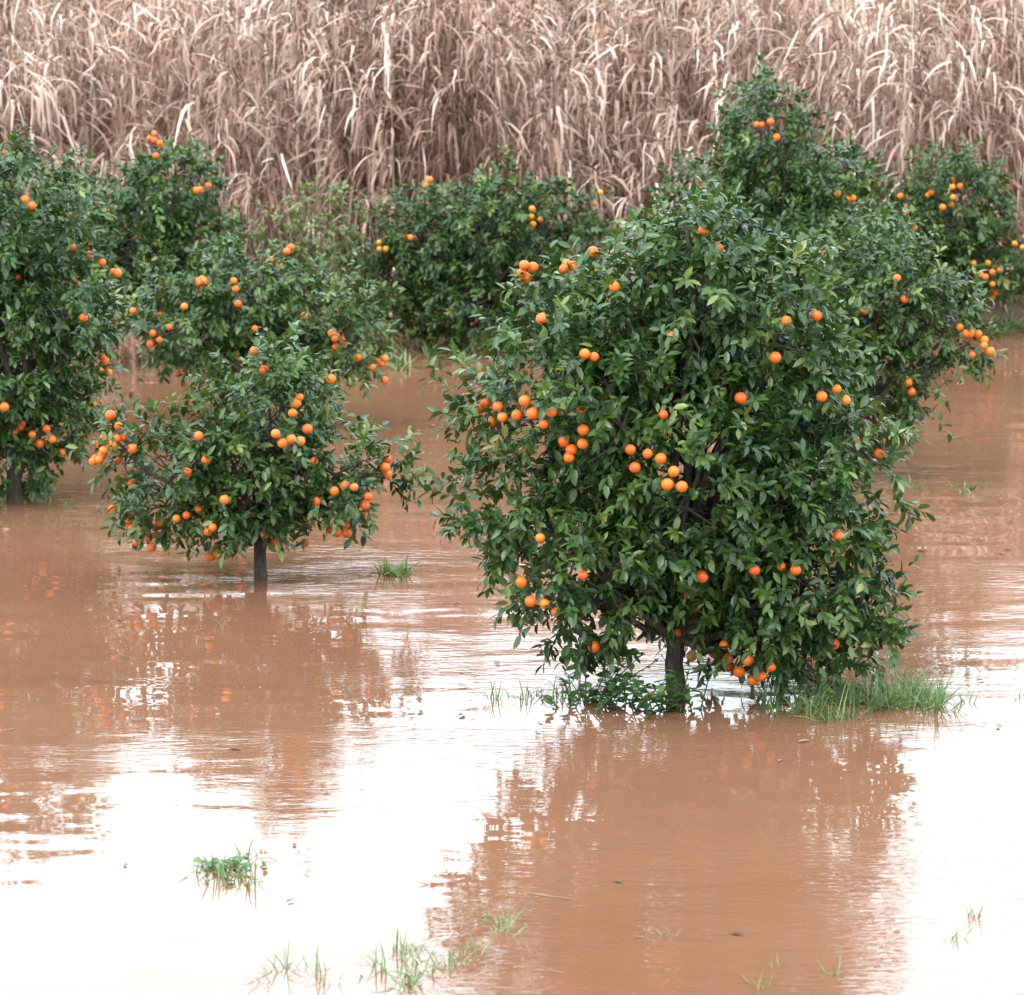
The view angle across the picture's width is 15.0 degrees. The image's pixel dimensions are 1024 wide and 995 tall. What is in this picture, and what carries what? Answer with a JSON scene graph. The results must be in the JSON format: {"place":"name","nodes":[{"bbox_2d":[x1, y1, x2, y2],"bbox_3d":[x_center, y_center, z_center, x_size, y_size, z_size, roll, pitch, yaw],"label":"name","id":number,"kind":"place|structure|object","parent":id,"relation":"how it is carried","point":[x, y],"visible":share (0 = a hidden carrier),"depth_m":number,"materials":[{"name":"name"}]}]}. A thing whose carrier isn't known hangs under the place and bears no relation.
{"place":"outdoors","nodes":[
{"label":"outdoors","id":0,"kind":"place"},
{"bbox_2d":[0,308,1023,994],"bbox_3d":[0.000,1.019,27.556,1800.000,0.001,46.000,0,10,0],"label":"flood water","id":1,"kind":"structure","parent":0,"point":[376,778],"depth_m":23.70,"materials":[{"name":"brown liquid"}]},
{"bbox_2d":[0,502,103,512],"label":"grass tuft","id":2,"kind":"object","parent":1,"relation":"on","point":[3,508],"visible":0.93,"depth_m":32.98,"materials":[{"name":"green plant"}]},
{"bbox_2d":[0,122,144,505],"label":"orange tree","id":3,"kind":"object","parent":1,"relation":"on","point":[32,399],"visible":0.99,"depth_m":32.99,"materials":[{"name":"green plant"}]},
{"bbox_2d":[0,131,255,363],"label":"orange tree","id":4,"kind":"object","parent":1,"relation":"in","point":[165,222],"visible":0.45,"depth_m":41.51,"materials":[{"name":"green plant"}]},
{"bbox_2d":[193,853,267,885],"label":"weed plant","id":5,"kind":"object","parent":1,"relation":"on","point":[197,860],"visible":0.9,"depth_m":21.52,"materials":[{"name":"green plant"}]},
{"bbox_2d":[180,834,282,888],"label":"grass tuft","id":6,"kind":"object","parent":1,"relation":"on","point":[218,872],"visible":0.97,"depth_m":21.33,"materials":[{"name":"green plant"}]},
{"bbox_2d":[65,312,432,578],"bbox_3d":[-1.993,-0.216,29.825,2.784,2.590,1.802,0,10,0],"label":"orange tree","id":7,"kind":"object","parent":1,"relation":"on","point":[264,450],"visible":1,"depth_m":29.45,"materials":[{"name":"green plant"}]},
{"bbox_2d":[108,230,408,424],"bbox_3d":[-2.486,-1.436,37.780,2.885,2.340,2.129,-2,10,-11],"label":"orange tree","id":8,"kind":"object","parent":1,"relation":"in","point":[207,328],"visible":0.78,"depth_m":37.32,"materials":[{"name":"green plant"}]},
{"bbox_2d":[246,937,342,983],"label":"grass tuft","id":9,"kind":"object","parent":1,"relation":"on","point":[298,969],"visible":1,"depth_m":19.51,"materials":[{"name":"green plant"}]},
{"bbox_2d":[75,332,560,372],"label":"grass tuft","id":10,"kind":"object","parent":1,"relation":"on","point":[430,353],"visible":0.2,"depth_m":42.42,"materials":[{"name":"green plant"}]},
{"bbox_2d":[242,173,454,348],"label":"shrub","id":11,"kind":"object","parent":1,"relation":"on","point":[404,327],"visible":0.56,"depth_m":43.27,"materials":[{"name":"green plant"}]},
{"bbox_2d":[363,551,423,577],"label":"grass tuft","id":12,"kind":"object","parent":1,"relation":"on","point":[388,571],"visible":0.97,"depth_m":30.07,"materials":[{"name":"green plant"}]},
{"bbox_2d":[353,929,453,991],"bbox_3d":[-0.552,2.328,19.578,0.495,0.239,1.014,-2,10,-9],"label":"grass tuft","id":13,"kind":"object","parent":1,"relation":"on","point":[410,975],"visible":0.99,"depth_m":19.55,"materials":[{"name":"green plant"}]},
{"bbox_2d":[427,898,528,965],"bbox_3d":[-0.182,2.227,20.068,0.457,0.204,1.116,2,10,9],"label":"grass tuft","id":14,"kind":"object","parent":1,"relation":"on","point":[475,948],"visible":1,"depth_m":20.18,"materials":[{"name":"green plant"}]},
{"bbox_2d":[349,144,629,350],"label":"orange tree","id":15,"kind":"object","parent":1,"relation":"on","point":[443,259],"visible":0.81,"depth_m":42.82,"materials":[{"name":"green plant"}]},
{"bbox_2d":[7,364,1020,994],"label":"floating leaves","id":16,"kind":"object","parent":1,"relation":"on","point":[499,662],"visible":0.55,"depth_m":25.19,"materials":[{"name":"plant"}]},
{"bbox_2d":[477,671,604,704],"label":"grass tuft","id":17,"kind":"object","parent":1,"relation":"on","point":[541,692],"visible":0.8,"depth_m":25.76,"materials":[{"name":"green plant"}]},
{"bbox_2d":[538,652,675,714],"bbox_3d":[0.619,1.247,25.546,0.907,0.329,0.784,0,10,0],"label":"weed plant","id":18,"kind":"object","parent":1,"relation":"on","point":[592,692],"visible":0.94,"depth_m":25.53,"materials":[{"name":"green plant"}]},
{"bbox_2d":[602,662,719,717],"bbox_3d":[0.979,1.271,25.212,0.785,0.393,0.720,0,10,0],"label":"weed plant","id":19,"kind":"object","parent":1,"relation":"on","point":[661,690],"visible":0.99,"depth_m":25.32,"materials":[{"name":"green plant"}]},
{"bbox_2d":[418,175,935,698],"bbox_3d":[1.003,-0.183,25.596,3.115,3.937,3.027,-5,11,-29],"label":"orange tree","id":20,"kind":"object","parent":1,"relation":"in","point":[714,555],"visible":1,"depth_m":25.15,"materials":[{"name":"green plant"}]},
{"bbox_2d":[634,924,782,989],"bbox_3d":[1.090,2.312,19.778,0.463,0.135,1.236,-6,11,-30],"label":"grass tuft","id":21,"kind":"object","parent":1,"relation":"on","point":[771,964],"visible":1,"depth_m":19.57,"materials":[{"name":"green plant"}]},
{"bbox_2d":[622,50,909,379],"bbox_3d":[2.548,-2.609,39.856,2.773,3.956,2.620,7,12,38],"label":"orange tree","id":22,"kind":"object","parent":1,"relation":"in","point":[784,196],"visible":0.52,"depth_m":39.37,"materials":[{"name":"green plant"}]},
{"bbox_2d":[729,659,968,723],"bbox_3d":[2.192,1.292,25.460,1.662,0.476,1.342,0,10,0],"label":"grass tuft","id":23,"kind":"object","parent":1,"relation":"on","point":[828,694],"visible":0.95,"depth_m":25.43,"materials":[{"name":"green plant"}]},
{"bbox_2d":[756,199,1008,474],"bbox_3d":[3.128,-1.192,34.515,2.470,2.950,2.343,0,10,0],"label":"orange tree","id":24,"kind":"object","parent":1,"relation":"on","point":[895,342],"visible":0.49,"depth_m":34.15,"materials":[{"name":"green plant"}]},
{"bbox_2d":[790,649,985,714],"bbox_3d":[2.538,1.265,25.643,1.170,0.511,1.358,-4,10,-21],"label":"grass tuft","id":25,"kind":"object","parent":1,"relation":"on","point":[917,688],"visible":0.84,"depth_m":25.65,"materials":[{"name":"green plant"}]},
{"bbox_2d":[785,133,1023,332],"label":"orange tree","id":26,"kind":"object","parent":1,"relation":"in","point":[964,240],"visible":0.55,"depth_m":44.12,"materials":[{"name":"green plant"}]},
{"bbox_2d":[817,899,1021,979],"bbox_3d":[2.068,2.246,20.072,1.844,0.166,0.495,-8,12,-39],"label":"grass tuft","id":27,"kind":"object","parent":1,"relation":"on","point":[971,911],"visible":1,"depth_m":20.14,"materials":[{"name":"green plant"}]},
{"bbox_2d":[886,472,986,493],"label":"grass tuft","id":28,"kind":"object","parent":1,"relation":"on","point":[957,484],"visible":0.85,"depth_m":34.06,"materials":[{"name":"green plant"}]},
{"bbox_2d":[911,687,1023,704],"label":"grass tuft","id":29,"kind":"object","parent":1,"relation":"on","point":[971,695],"visible":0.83,"depth_m":25.65,"materials":[{"name":"green plant"}]},
{"bbox_2d":[923,303,1023,336],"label":"grass tuft","id":30,"kind":"object","parent":1,"relation":"on","point":[1011,324],"visible":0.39,"depth_m":45.04,"materials":[{"name":"green plant"}]},
{"bbox_2d":[0,0,1023,320],"bbox_3d":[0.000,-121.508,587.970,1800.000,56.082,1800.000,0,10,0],"label":"ground","id":31,"kind":"structure","parent":0,"point":[998,310],"depth_m":52.06,"materials":[{"name":"brown soil"}]},
{"bbox_2d":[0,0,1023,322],"bbox_3d":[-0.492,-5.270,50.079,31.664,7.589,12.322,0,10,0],"label":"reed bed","id":32,"kind":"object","parent":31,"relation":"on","point":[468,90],"visible":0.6,"depth_m":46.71,"materials":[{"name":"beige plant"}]}
]}

